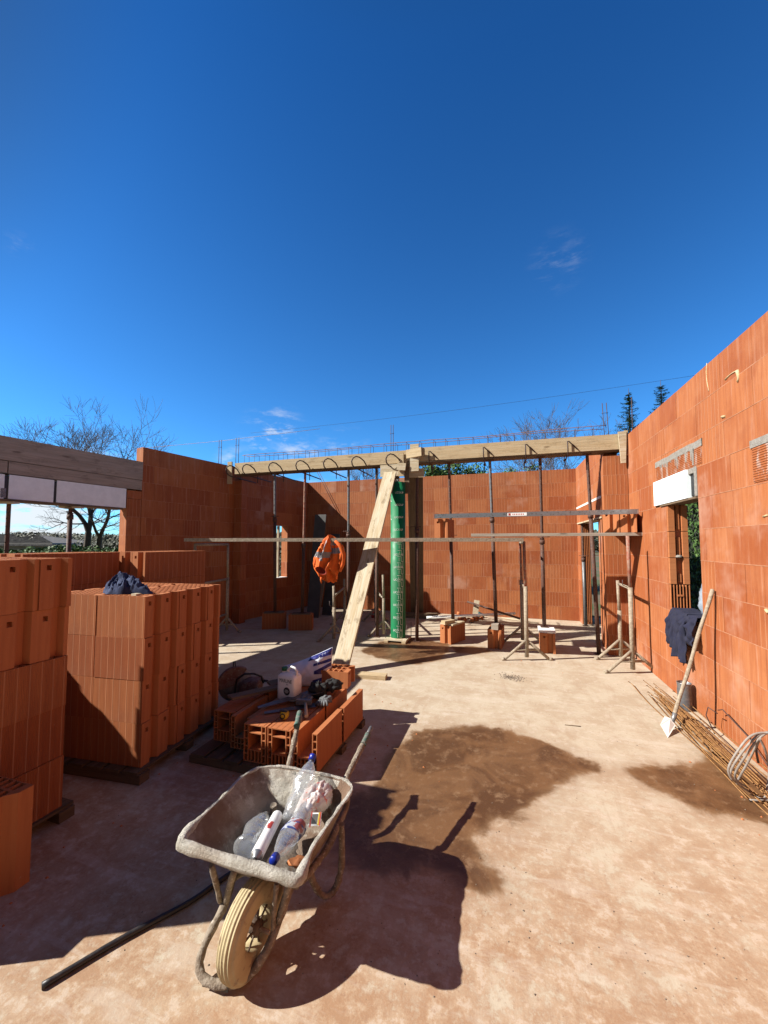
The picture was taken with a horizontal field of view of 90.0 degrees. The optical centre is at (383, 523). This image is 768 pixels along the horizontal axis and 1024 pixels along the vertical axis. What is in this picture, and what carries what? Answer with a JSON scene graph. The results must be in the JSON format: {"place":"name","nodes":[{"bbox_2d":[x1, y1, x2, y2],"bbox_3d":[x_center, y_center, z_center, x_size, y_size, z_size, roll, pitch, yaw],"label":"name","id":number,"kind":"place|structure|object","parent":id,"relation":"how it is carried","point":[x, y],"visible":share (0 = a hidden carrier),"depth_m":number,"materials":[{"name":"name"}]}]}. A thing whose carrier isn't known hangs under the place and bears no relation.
{"place":"outdoors","nodes":[
{"label":"outdoors","id":0,"kind":"place"},
{"bbox_2d":[9,553,76,584],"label":"clay block","id":1,"kind":"object","parent":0,"point":[62,555],"depth_m":3.64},
{"bbox_2d":[76,552,119,584],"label":"clay block","id":2,"kind":"structure","parent":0,"point":[95,567],"depth_m":3.96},
{"bbox_2d":[132,551,178,580],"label":"clay block","id":3,"kind":"structure","parent":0,"point":[150,566],"depth_m":4.27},
{"bbox_2d":[178,551,205,576],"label":"clay block","id":4,"kind":"object","parent":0,"point":[191,563],"depth_m":4.78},
{"bbox_2d":[174,583,220,619],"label":"clay block","id":5,"kind":"object","parent":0,"point":[213,606],"depth_m":3.73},
{"bbox_2d":[206,649,218,687],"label":"clay block","id":6,"kind":"object","parent":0,"point":[212,666],"depth_m":3.70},
{"bbox_2d":[0,606,767,1023],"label":"floor","id":7,"kind":"structure","parent":0,"point":[608,820],"depth_m":2.03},
{"bbox_2d":[4,504,10,552],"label":"steel prop","id":8,"kind":"object","parent":7,"relation":"on","point":[7,528],"visible":0.34,"depth_m":5.26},
{"bbox_2d":[0,498,122,509],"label":"support plank","id":9,"kind":"object","parent":8,"relation":"on","point":[61,504],"visible":1,"depth_m":5.73,"materials":[{"name":"brown wood"}]},
{"bbox_2d":[0,474,125,507],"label":"shutter box","id":10,"kind":"object","parent":9,"relation":"on","point":[15,487],"visible":0.88,"depth_m":5.72,"materials":[{"name":"white plastic"}]},
{"bbox_2d":[0,776,33,895],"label":"clay block","id":11,"kind":"object","parent":7,"relation":"on","point":[16,805],"depth_m":1.94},
{"bbox_2d":[32,797,74,827],"bbox_3d":[-2.602,1.812,2.141,0.980,0.082,1.000,-1,-3,17],"label":"pallet","id":12,"kind":"object","parent":7,"relation":"on","point":[63,812],"visible":0.26,"depth_m":2.40,"materials":[{"name":"brown wood"}]},
{"bbox_2d":[13,755,63,822],"bbox_3d":[-2.189,1.620,2.247,0.180,0.310,0.450,-1,-3,17],"label":"clay block","id":13,"kind":"object","parent":12,"relation":"on","point":[45,779],"depth_m":2.35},
{"bbox_2d":[0,705,64,778],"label":"clay block","id":14,"kind":"object","parent":13,"relation":"on","point":[29,744],"depth_m":2.29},
{"bbox_2d":[0,655,67,728],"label":"clay block","id":15,"kind":"object","parent":14,"relation":"on","point":[27,691],"depth_m":2.29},
{"bbox_2d":[119,490,141,551],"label":"block wall","id":16,"kind":"structure","parent":7,"relation":"on","point":[129,527],"depth_m":6.61,"materials":[{"name":"brick"}]},
{"bbox_2d":[0,435,142,490],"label":"formwork beam","id":17,"kind":"structure","parent":16,"relation":"on","point":[23,457],"depth_m":5.81,"materials":[{"name":"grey wood"}]},
{"bbox_2d":[41,871,230,989],"bbox_3d":[-1.055,1.823,1.758,0.765,0.025,0.050,3,-4,-44],"label":"hose","id":18,"kind":"object","parent":7,"relation":"on","point":[49,981],"visible":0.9,"depth_m":1.69,"materials":[{"name":"rubber"}]},
{"bbox_2d":[63,716,213,785],"bbox_3d":[-2.128,1.874,3.369,0.980,0.086,1.040,-1,-3,12],"label":"pallet","id":19,"kind":"object","parent":7,"relation":"on","point":[108,771],"visible":0.31,"depth_m":2.87,"materials":[{"name":"brown wood"}]},
{"bbox_2d":[63,715,92,759],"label":"clay block","id":20,"kind":"object","parent":19,"relation":"on","point":[77,737],"depth_m":2.96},
{"bbox_2d":[65,674,92,717],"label":"clay block","id":21,"kind":"object","parent":20,"relation":"on","point":[79,692],"depth_m":2.98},
{"bbox_2d":[67,634,94,676],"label":"clay block","id":22,"kind":"object","parent":21,"relation":"on","point":[81,653],"depth_m":2.99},
{"bbox_2d":[68,591,106,635],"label":"clay block","id":23,"kind":"object","parent":22,"relation":"on","point":[82,614],"depth_m":3.01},
{"bbox_2d":[91,714,160,767],"bbox_3d":[-1.994,1.653,2.972,0.450,0.310,0.180,-1,-3,12],"label":"clay block","id":24,"kind":"object","parent":19,"relation":"on","point":[126,744],"depth_m":2.89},
{"bbox_2d":[92,674,160,723],"bbox_3d":[-2.001,1.341,2.990,0.450,0.310,0.180,-1,-3,12],"label":"clay block","id":25,"kind":"object","parent":24,"relation":"on","point":[129,701],"depth_m":2.91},
{"bbox_2d":[94,633,162,680],"bbox_3d":[-1.993,1.028,3.002,0.450,0.310,0.180,-1,-3,12],"label":"clay block","id":26,"kind":"object","parent":25,"relation":"on","point":[134,659],"depth_m":2.92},
{"bbox_2d":[95,593,163,638],"bbox_3d":[-2.000,0.717,3.023,0.450,0.310,0.180,-1,-3,13],"label":"clay block","id":27,"kind":"object","parent":26,"relation":"on","point":[128,615],"depth_m":2.94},
{"bbox_2d":[103,571,151,593],"bbox_3d":[-2.056,0.478,3.112,0.429,0.173,0.226,-1,-3,17],"label":"work cloth","id":28,"kind":"object","parent":27,"relation":"on","point":[120,582],"visible":1,"depth_m":3.06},
{"bbox_2d":[160,704,176,753],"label":"clay block","id":29,"kind":"object","parent":19,"relation":"on","point":[168,731],"depth_m":3.15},
{"bbox_2d":[160,667,176,712],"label":"clay block","id":30,"kind":"object","parent":29,"relation":"on","point":[168,686],"depth_m":3.17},
{"bbox_2d":[162,629,178,672],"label":"clay block","id":31,"kind":"object","parent":30,"relation":"on","point":[170,647],"depth_m":3.19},
{"bbox_2d":[150,590,179,632],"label":"clay block","id":32,"kind":"object","parent":31,"relation":"on","point":[171,611],"depth_m":3.20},
{"bbox_2d":[176,696,192,742],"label":"clay block","id":33,"kind":"object","parent":19,"relation":"on","point":[184,715],"depth_m":3.33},
{"bbox_2d":[176,660,192,703],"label":"clay block","id":34,"kind":"object","parent":33,"relation":"on","point":[184,680],"depth_m":3.28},
{"bbox_2d":[178,624,193,665],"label":"clay block","id":35,"kind":"object","parent":34,"relation":"on","point":[186,642],"depth_m":3.36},
{"bbox_2d":[149,587,194,627],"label":"clay block","id":36,"kind":"object","parent":35,"relation":"on","point":[186,604],"depth_m":3.37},
{"bbox_2d":[192,689,205,731],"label":"clay block","id":37,"kind":"object","parent":19,"relation":"on","point":[199,709],"depth_m":3.50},
{"bbox_2d":[192,654,206,695],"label":"clay block","id":38,"kind":"object","parent":37,"relation":"on","point":[199,671],"depth_m":3.52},
{"bbox_2d":[193,620,207,659],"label":"clay block","id":39,"kind":"object","parent":38,"relation":"on","point":[200,645],"depth_m":3.53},
{"bbox_2d":[154,585,207,623],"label":"clay block","id":40,"kind":"object","parent":39,"relation":"on","point":[201,603],"depth_m":3.56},
{"bbox_2d":[194,543,241,632],"bbox_3d":[-3.140,1.244,7.024,0.584,1.756,1.195,0,-3,7],"label":"trestle","id":41,"kind":"object","parent":7,"relation":"on","point":[226,619],"visible":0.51,"depth_m":7.50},
{"bbox_2d":[184,538,523,541],"bbox_3d":[-0.620,0.261,6.086,5.404,0.060,0.200,0,-3,8],"label":"scaffold plank","id":42,"kind":"object","parent":41,"relation":"on","point":[354,539],"visible":1,"depth_m":5.95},
{"bbox_2d":[313,534,345,583],"bbox_3d":[-0.859,0.555,6.017,0.516,0.775,0.210,0,-3,-6],"label":"safety jacket","id":43,"kind":"object","parent":42,"relation":"hanging from","point":[329,561],"visible":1,"depth_m":6.00,"materials":[{"name":"orange fabric"}]},
{"bbox_2d":[136,447,307,623],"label":"block wall","id":44,"kind":"structure","parent":7,"relation":"on","point":[182,497],"depth_m":8.25,"materials":[{"name":"brick"}]},
{"bbox_2d":[232,480,247,623],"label":"block pier","id":45,"kind":"structure","parent":7,"relation":"on","point":[239,555],"depth_m":8.44,"materials":[{"name":"brick"}]},
{"bbox_2d":[262,611,286,629],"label":"clay block","id":46,"kind":"object","parent":7,"relation":"on","point":[274,621],"depth_m":7.82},
{"bbox_2d":[264,611,284,613],"bbox_3d":[-2.264,1.835,7.925,0.400,0.018,0.220,1,-3,-11],"label":"board offcut","id":47,"kind":"object","parent":46,"relation":"on","point":[268,612],"visible":0.97,"depth_m":7.85,"materials":[{"name":"brown wood"}]},
{"bbox_2d":[270,473,278,611],"bbox_3d":[-2.291,0.389,7.998,0.231,2.868,0.140,-1,-3,17],"label":"steel prop","id":48,"kind":"object","parent":47,"relation":"on","point":[274,565],"visible":0.96,"depth_m":7.96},
{"bbox_2d":[176,710,372,992],"bbox_3d":[-0.462,1.538,2.009,0.630,0.622,1.190,-1,-3,17],"label":"wheelbarrow","id":49,"kind":"object","parent":7,"relation":"on","point":[213,832],"visible":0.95,"depth_m":1.73,"materials":[{"name":"grey metal"}]},
{"bbox_2d":[250,810,281,860],"bbox_3d":[-0.523,1.401,1.717,0.053,0.111,0.359,0,-3,-1],"label":"foam can","id":50,"kind":"object","parent":49,"relation":"on","point":[258,852],"visible":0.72,"depth_m":1.68,"materials":[{"name":"white metal"}]},
{"bbox_2d":[269,807,316,865],"bbox_3d":[-0.410,1.405,1.735,0.100,0.130,0.429,-1,-3,10],"label":"plastic bottle","id":51,"kind":"object","parent":49,"relation":"in","point":[287,838],"visible":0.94,"depth_m":1.72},
{"bbox_2d":[294,780,332,826],"bbox_3d":[-0.360,1.422,1.968,0.166,0.132,0.311,0,-3,9],"label":"food bag","id":52,"kind":"object","parent":49,"relation":"in","point":[318,796],"visible":0.98,"depth_m":1.93,"materials":[{"name":"plastic"}]},
{"bbox_2d":[189,717,364,773],"bbox_3d":[-0.866,1.881,3.372,1.120,0.074,1.020,-1,-3,17],"label":"pallet","id":53,"kind":"object","parent":7,"relation":"on","point":[206,755],"visible":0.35,"depth_m":3.02,"materials":[{"name":"brown wood"}]},
{"bbox_2d":[214,693,264,742],"bbox_3d":[-1.283,1.718,3.443,0.196,0.252,0.450,-1,-3,17],"label":"hollow brick","id":54,"kind":"object","parent":53,"relation":"on","point":[223,713],"depth_m":3.27,"materials":[{"name":"ceramic"}]},
{"bbox_2d":[218,661,268,700],"bbox_3d":[-1.518,1.731,4.218,0.589,0.430,0.252,0,-3,-5],"label":"disc cutter","id":55,"kind":"object","parent":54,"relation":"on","point":[233,679],"visible":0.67,"depth_m":4.16,"materials":[{"name":"orange plastic"}]},
{"bbox_2d":[230,695,278,749],"bbox_3d":[-1.091,1.710,3.320,0.196,0.256,0.450,-1,-3,17],"label":"hollow brick","id":56,"kind":"object","parent":53,"relation":"on","point":[240,718],"depth_m":3.18,"materials":[{"name":"brick"}]},
{"bbox_2d":[243,702,295,764],"bbox_3d":[-0.918,1.688,3.136,0.196,0.280,0.450,-1,-3,17],"label":"lintel block","id":57,"kind":"object","parent":53,"relation":"on","point":[255,738],"depth_m":2.96,"materials":[{"name":"brick"}]},
{"bbox_2d":[267,705,318,764],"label":"lintel block","id":58,"kind":"object","parent":53,"relation":"on","point":[279,734],"depth_m":2.90,"materials":[{"name":"brick"}]},
{"bbox_2d":[278,686,309,702],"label":"lintel block","id":59,"kind":"object","parent":53,"relation":"on","point":[304,688],"depth_m":3.64,"materials":[{"name":"ceramic"}]},
{"bbox_2d":[278,666,301,701],"bbox_3d":[-0.847,1.420,3.441,0.196,0.286,0.128,-1,-3,25],"label":"jug","id":60,"kind":"object","parent":59,"relation":"on","point":[289,683],"visible":0.95,"depth_m":3.40,"materials":[{"name":"white plastic"}]},
{"bbox_2d":[285,647,332,685],"bbox_3d":[-0.749,1.413,3.775,0.485,0.336,0.166,0,-3,-9],"label":"cement sack","id":61,"kind":"object","parent":59,"relation":"on","point":[309,669],"visible":0.69,"depth_m":3.74,"materials":[{"name":"white"}]},
{"bbox_2d":[292,706,341,771],"bbox_3d":[-0.512,1.683,3.020,0.200,0.278,0.450,-1,-3,17],"label":"lintel block","id":62,"kind":"object","parent":53,"relation":"on","point":[319,736],"depth_m":2.93,"materials":[{"name":"brick"}]},
{"bbox_2d":[312,690,338,707],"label":"lintel block","id":63,"kind":"object","parent":53,"relation":"on","point":[314,701],"depth_m":3.50,"materials":[{"name":"ceramic"}]},
{"bbox_2d":[300,678,342,706],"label":"work gloves","id":64,"kind":"object","parent":63,"relation":"on","point":[331,685],"visible":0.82,"depth_m":3.41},
{"bbox_2d":[322,688,362,741],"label":"lintel block","id":65,"kind":"object","parent":53,"relation":"on","point":[351,707],"depth_m":3.43,"materials":[{"name":"ceramic"}]},
{"bbox_2d":[321,664,354,688],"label":"clay block","id":66,"kind":"object","parent":65,"relation":"on","point":[345,674],"depth_m":3.72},
{"bbox_2d":[288,613,313,630],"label":"clay block","id":67,"kind":"object","parent":7,"relation":"on","point":[300,622],"depth_m":7.69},
{"bbox_2d":[291,612,310,614],"bbox_3d":[-1.676,1.828,7.794,0.360,0.018,0.220,0,-3,-3],"label":"board offcut","id":68,"kind":"object","parent":67,"relation":"on","point":[298,613],"visible":0.97,"depth_m":7.73,"materials":[{"name":"brown wood"}]},
{"bbox_2d":[307,514,326,617],"bbox_3d":[-1.619,1.000,9.248,0.320,2.457,0.370,-1,-3,17],"label":"leaning board","id":69,"kind":"object","parent":7,"relation":"on","point":[313,605],"visible":0.67,"depth_m":9.19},
{"bbox_2d":[316,579,345,641],"bbox_3d":[-0.866,1.653,7.534,0.626,0.994,1.456,0,-3,2],"label":"trestle","id":70,"kind":"object","parent":7,"relation":"on","point":[333,627],"visible":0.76,"depth_m":6.83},
{"bbox_2d":[343,469,351,607],"bbox_3d":[-0.720,0.531,7.510,0.200,3.203,0.120,-1,-3,17],"label":"steel prop","id":71,"kind":"object","parent":7,"relation":"on","point":[348,534],"visible":0.94,"depth_m":7.49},
{"bbox_2d":[333,472,395,664],"bbox_3d":[-0.244,0.526,6.130,0.237,3.060,1.961,-1,-3,22],"label":"brace plank","id":72,"kind":"object","parent":7,"relation":"on","point":[347,637],"visible":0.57,"depth_m":5.90,"materials":[{"name":"beige wood"}]},
{"bbox_2d":[373,467,380,637],"bbox_3d":[-0.140,0.519,7.282,0.161,3.203,0.209,-1,-3,17],"label":"steel prop","id":73,"kind":"object","parent":7,"relation":"on","point":[376,581],"visible":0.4,"depth_m":7.22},
{"bbox_2d":[384,479,410,643],"bbox_3d":[0.253,0.637,6.995,0.405,2.937,0.450,-1,-3,17],"label":"column form","id":74,"kind":"object","parent":7,"relation":"on","point":[398,601],"depth_m":6.91,"materials":[{"name":"green"}]},
{"bbox_2d":[408,477,423,611],"bbox_3d":[0.702,0.613,8.342,0.302,3.116,2.096,0,-3,6],"label":"brace plank","id":75,"kind":"object","parent":7,"relation":"on","point":[412,507],"visible":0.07,"depth_m":8.11,"materials":[{"name":"brown wood"}]},
{"bbox_2d":[411,464,420,641],"bbox_3d":[0.575,0.505,7.017,0.199,3.203,0.290,-1,-3,17],"label":"steel prop","id":76,"kind":"object","parent":7,"relation":"on","point":[416,586],"visible":0.91,"depth_m":6.94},
{"bbox_2d":[227,430,627,493],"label":"formwork beam","id":77,"kind":"structure","parent":76,"relation":"on","point":[416,454],"depth_m":6.96,"materials":[{"name":"brown wood"}]},
{"bbox_2d":[242,425,605,461],"bbox_3d":[0.291,-1.349,7.297,6.950,0.371,0.160,-1,-3,17],"label":"rebar cage","id":78,"kind":"object","parent":77,"relation":"on","point":[530,433],"visible":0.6,"depth_m":7.13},
{"bbox_2d":[307,469,579,620],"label":"block wall","id":79,"kind":"structure","parent":7,"relation":"on","point":[511,492],"depth_m":9.36,"materials":[{"name":"brick"}]},
{"bbox_2d":[440,623,464,644],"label":"clay block","id":80,"kind":"object","parent":7,"relation":"on","point":[450,635],"depth_m":6.72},
{"bbox_2d":[440,620,464,625],"bbox_3d":[1.229,1.774,6.866,0.260,0.028,0.400,-3,-4,43],"label":"board offcut","id":81,"kind":"object","parent":80,"relation":"on","point":[457,622],"visible":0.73,"depth_m":6.80,"materials":[{"name":"beige wood"}]},
{"bbox_2d":[446,462,456,620],"bbox_3d":[1.244,0.331,6.985,0.194,2.858,0.270,-1,-3,17],"label":"steel prop","id":82,"kind":"object","parent":81,"relation":"on","point":[451,557],"visible":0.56,"depth_m":6.97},
{"bbox_2d":[501,541,552,660],"bbox_3d":[2.284,1.188,6.283,0.755,1.791,1.337,-1,-3,17],"label":"trestle","id":83,"kind":"object","parent":7,"relation":"on","point":[525,630],"visible":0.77,"depth_m":5.78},
{"bbox_2d":[471,532,642,536],"bbox_3d":[2.570,0.174,5.900,2.398,0.045,0.215,-1,-3,17],"label":"scaffold plank","id":84,"kind":"object","parent":83,"relation":"on","point":[559,534],"visible":1,"depth_m":5.78,"materials":[{"name":"brown wood"}]},
{"bbox_2d":[620,514,637,532],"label":"clay block","id":85,"kind":"object","parent":84,"relation":"on","point":[628,522],"depth_m":5.54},
{"bbox_2d":[433,509,638,518],"bbox_3d":[2.209,-0.142,5.850,2.916,0.086,0.028,-1,-3,16],"label":"straightedge","id":86,"kind":"object","parent":85,"relation":"on","point":[556,513],"visible":1,"depth_m":5.79,"materials":[{"name":"metal"}]},
{"bbox_2d":[539,633,555,653],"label":"clay block","id":87,"kind":"object","parent":7,"relation":"on","point":[547,643],"depth_m":6.10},
{"bbox_2d":[538,626,555,633],"bbox_3d":[2.669,1.745,6.312,0.265,0.028,0.428,-1,-3,17],"label":"board offcut","id":88,"kind":"object","parent":87,"relation":"on","point":[550,629],"visible":0.97,"depth_m":6.18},
{"bbox_2d":[536,456,548,627],"bbox_3d":[2.692,0.305,6.480,0.191,2.858,0.170,-1,-3,17],"label":"steel prop","id":89,"kind":"object","parent":88,"relation":"on","point":[542,543],"visible":0.97,"depth_m":6.46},
{"bbox_2d":[582,453,600,654],"bbox_3d":[3.339,0.462,6.186,0.235,3.203,0.230,-1,-3,17],"label":"steel prop","id":90,"kind":"object","parent":7,"relation":"on","point":[595,592],"visible":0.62,"depth_m":6.14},
{"bbox_2d":[576,454,616,646],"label":"block wall","id":91,"kind":"structure","parent":7,"relation":"on","point":[581,486],"depth_m":8.01,"materials":[{"name":"brick"}]},
{"bbox_2d":[600,455,630,655],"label":"block pier","id":92,"kind":"structure","parent":7,"relation":"on","point":[614,480],"depth_m":6.05,"materials":[{"name":"brick"}]},
{"bbox_2d":[594,536,652,673],"bbox_3d":[3.454,1.114,5.513,0.991,1.859,0.664,0,-3,0],"label":"trestle","id":93,"kind":"object","parent":7,"relation":"on","point":[631,652],"visible":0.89,"depth_m":5.21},
{"bbox_2d":[660,589,714,736],"bbox_3d":[2.808,1.272,3.588,0.551,1.315,0.158,0,-3,-7],"label":"shovel","id":94,"kind":"object","parent":7,"relation":"on","point":[667,724],"visible":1,"depth_m":3.58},
{"bbox_2d":[626,311,767,772],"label":"block wall","id":95,"kind":"structure","parent":7,"relation":"on","point":[709,420],"depth_m":3.55,"materials":[{"name":"brick"}]},
{"bbox_2d":[660,496,697,506],"bbox_3d":[3.397,-0.242,4.327,0.185,0.021,0.950,-1,-3,17],"label":"support plank","id":96,"kind":"object","parent":95,"relation":"on","point":[688,501],"visible":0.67,"depth_m":4.30,"materials":[{"name":"brown wood"}]},
{"bbox_2d":[653,466,697,505],"bbox_3d":[3.412,-0.406,4.413,0.182,0.308,1.123,-1,-3,17],"label":"shutter box","id":97,"kind":"object","parent":96,"relation":"on","point":[681,485],"visible":0.62,"depth_m":4.31,"materials":[{"name":"white plastic"}]},
{"bbox_2d":[664,607,701,663],"bbox_3d":[3.300,1.213,4.124,0.315,0.519,0.703,-1,-3,17],"label":"navy jacket","id":98,"kind":"object","parent":95,"relation":"hanging from","point":[680,628],"visible":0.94,"depth_m":4.09,"materials":[{"name":"fabric"}]},
{"bbox_2d":[628,680,767,814],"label":"rebar bundle","id":99,"kind":"object","parent":7,"relation":"on","point":[711,742],"visible":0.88,"depth_m":3.24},
{"bbox_2d":[727,731,767,801],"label":"cable loops","id":100,"kind":"object","parent":7,"relation":"on","point":[756,742],"visible":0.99,"depth_m":2.51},
{"bbox_2d":[0,0,767,535],"label":"sky","id":101,"kind":"structure","parent":0,"point":[244,218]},
{"bbox_2d":[279,546,600,617],"bbox_3d":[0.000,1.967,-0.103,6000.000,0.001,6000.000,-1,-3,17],"label":"ground","id":102,"kind":"structure","parent":0,"point":[598,575],"depth_m":18.92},
{"bbox_2d":[0,534,103,552],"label":"house","id":103,"kind":"structure","parent":102,"relation":"on","point":[19,543],"depth_m":31.70,"materials":[{"name":"tile"}]},
{"bbox_2d":[0,544,118,552],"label":"clipped hedge","id":104,"kind":"object","parent":102,"relation":"on","point":[76,548],"visible":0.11,"depth_m":13.28,"materials":[{"name":"green plant"}]},
{"bbox_2d":[0,417,122,548],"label":"bare tree","id":105,"kind":"object","parent":102,"relation":"on","point":[88,533],"visible":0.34,"depth_m":18.74,"materials":[{"name":"brown plant"}]},
{"bbox_2d":[39,394,175,551],"bbox_3d":[-12.675,-1.790,18.142,7.005,9.544,5.871,-3,-4,45],"label":"bare tree","id":106,"kind":"object","parent":102,"relation":"on","point":[103,527],"visible":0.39,"depth_m":18.05,"materials":[{"name":"brown plant"}]},
{"bbox_2d":[10,532,280,572],"bbox_3d":[-26.706,2.278,33.493,53.918,3.176,5.264,-1,-3,23],"label":"thicket","id":107,"kind":"object","parent":102,"relation":"on","point":[114,544],"visible":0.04,"depth_m":30.22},
{"bbox_2d":[419,463,469,475],"bbox_3d":[2.068,0.043,15.558,2.885,5.508,3.217,2,-4,-37],"label":"evergreen shrub","id":108,"kind":"object","parent":102,"relation":"on","point":[439,471],"visible":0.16,"depth_m":15.15,"materials":[{"name":"green plant"}]},
{"bbox_2d":[477,398,612,472],"bbox_3d":[7.311,-1.291,17.882,5.544,8.416,6.124,-1,-3,17],"label":"bare tree","id":109,"kind":"object","parent":102,"relation":"on","point":[550,463],"visible":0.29,"depth_m":17.16,"materials":[{"name":"brown plant"}]},
{"bbox_2d":[686,502,701,609],"bbox_3d":[6.942,0.400,7.449,1.332,4.024,13.730,-1,-3,17],"label":"laurel hedge","id":110,"kind":"object","parent":102,"relation":"on","point":[693,531],"visible":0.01,"depth_m":8.72,"materials":[{"name":"green plant"}]},
{"bbox_3d":[1.935,1.763,6.646,0.151,0.028,0.311,-1,-3,17],"label":"board offcut","id":111,"kind":"object","parent":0,"visible":0},
{"bbox_2d":[486,460,499,623],"bbox_3d":[1.910,0.318,6.733,0.185,2.858,0.213,-1,-3,17],"label":"steel prop","id":112,"kind":"object","parent":111,"relation":"on","point":[492,520],"visible":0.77,"depth_m":6.71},
{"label":"clay block","id":113,"kind":"object","parent":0,"visible":0},
{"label":"clay block","id":114,"kind":"object","parent":113,"relation":"on","visible":0},
{"bbox_2d":[0,611,36,671],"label":"clay block","id":115,"kind":"object","parent":114,"relation":"on","point":[17,637],"depth_m":2.26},
{"bbox_2d":[0,558,39,615],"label":"clay block","id":116,"kind":"object","parent":115,"relation":"on","point":[20,583],"depth_m":2.28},
{"bbox_2d":[35,606,68,662],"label":"clay block","id":117,"kind":"object","parent":114,"relation":"on","point":[52,632],"depth_m":2.43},
{"bbox_2d":[12,557,72,609],"bbox_3d":[-2.278,0.380,2.483,0.450,0.310,0.180,-1,-3,17],"label":"clay block","id":118,"kind":"object","parent":117,"relation":"on","point":[55,582],"depth_m":2.44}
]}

